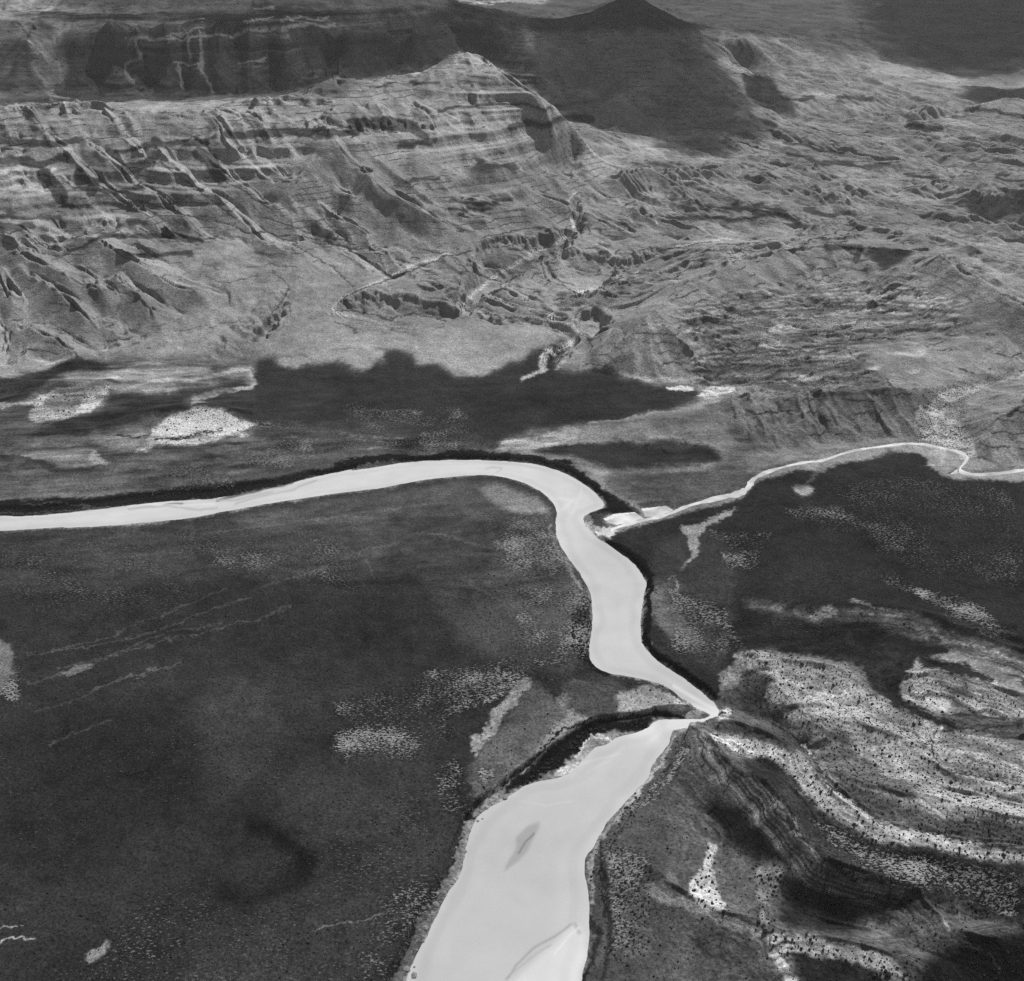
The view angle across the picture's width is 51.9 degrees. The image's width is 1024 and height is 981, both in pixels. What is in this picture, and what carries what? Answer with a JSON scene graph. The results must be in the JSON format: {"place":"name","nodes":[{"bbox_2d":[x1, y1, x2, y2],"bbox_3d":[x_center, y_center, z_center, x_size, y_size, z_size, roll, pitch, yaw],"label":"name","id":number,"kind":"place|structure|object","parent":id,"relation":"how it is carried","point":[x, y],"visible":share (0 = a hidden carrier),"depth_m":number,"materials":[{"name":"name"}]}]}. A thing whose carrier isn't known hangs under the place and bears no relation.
{"place":"outdoors","nodes":[
{"label":"outdoors","id":0,"kind":"place"},
{"bbox_2d":[0,460,718,980],"bbox_3d":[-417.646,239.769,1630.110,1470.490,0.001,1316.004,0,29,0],"label":"river","id":1,"kind":"structure","parent":0,"point":[514,906],"depth_m":1353.11,"materials":[{"name":"liquid"}]},
{"bbox_2d":[0,357,1023,980],"bbox_3d":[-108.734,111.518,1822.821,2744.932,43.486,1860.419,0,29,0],"label":"ground","id":2,"kind":"structure","parent":0,"point":[920,533],"depth_m":1692.09,"materials":[{"name":"grey soil"}]},
{"bbox_2d":[403,966,409,971],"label":"boulder","id":3,"kind":"object","parent":2,"relation":"on","point":[406,968],"visible":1,"depth_m":1131.22,"materials":[{"name":"stone"}]},
{"bbox_2d":[411,972,416,977],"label":"boulder","id":4,"kind":"object","parent":2,"relation":"on","point":[413,974],"visible":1,"depth_m":1125.66,"materials":[{"name":"stone"}]},
{"bbox_2d":[31,393,1023,980],"bbox_3d":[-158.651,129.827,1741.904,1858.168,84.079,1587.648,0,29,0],"label":"desert shrubs","id":5,"kind":"object","parent":2,"relation":"on","point":[829,785],"visible":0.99,"depth_m":1294.95,"materials":[{"name":"black plant"}]},
{"bbox_2d":[0,31,1023,952],"bbox_3d":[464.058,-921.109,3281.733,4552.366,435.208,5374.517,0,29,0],"label":"hills","id":6,"kind":"structure","parent":0,"point":[788,289],"depth_m":2958.56,"materials":[{"name":"grey stone"}]},
{"bbox_2d":[0,0,1023,980],"bbox_3d":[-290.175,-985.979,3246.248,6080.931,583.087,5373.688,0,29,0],"label":"canyon wall","id":7,"kind":"structure","parent":0,"point":[156,132],"depth_m":3723.62,"materials":[{"name":"grey stone"}]},
{"bbox_2d":[0,0,1023,980],"bbox_3d":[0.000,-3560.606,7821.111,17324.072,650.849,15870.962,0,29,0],"label":"mesa","id":8,"kind":"structure","parent":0,"point":[690,69],"depth_m":5672.47,"materials":[{"name":"grey stone"}]},
{"bbox_2d":[604,512,634,519],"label":"pond","id":9,"kind":"structure","parent":0,"point":[615,515],"depth_m":1977.89,"materials":[{"name":"liquid"}]},
{"bbox_2d":[592,596,1023,980],"bbox_3d":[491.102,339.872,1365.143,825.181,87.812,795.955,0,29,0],"label":"folded hills","id":10,"kind":"structure","parent":0,"point":[968,661],"depth_m":1254.28,"materials":[{"name":"grey stone"}]},
{"bbox_2d":[0,571,1023,980],"bbox_3d":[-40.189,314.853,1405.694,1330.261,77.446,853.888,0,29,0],"label":"scrub cover","id":11,"kind":"object","parent":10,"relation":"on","point":[480,773],"visible":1,"depth_m":1378.09,"materials":[{"name":"grey plant"}]},
{"bbox_2d":[606,442,1023,530],"bbox_3d":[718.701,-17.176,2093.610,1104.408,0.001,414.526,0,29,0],"label":"stream","id":12,"kind":"structure","parent":0,"point":[651,513],"depth_m":2052.08,"materials":[{"name":"liquid"}]}
]}

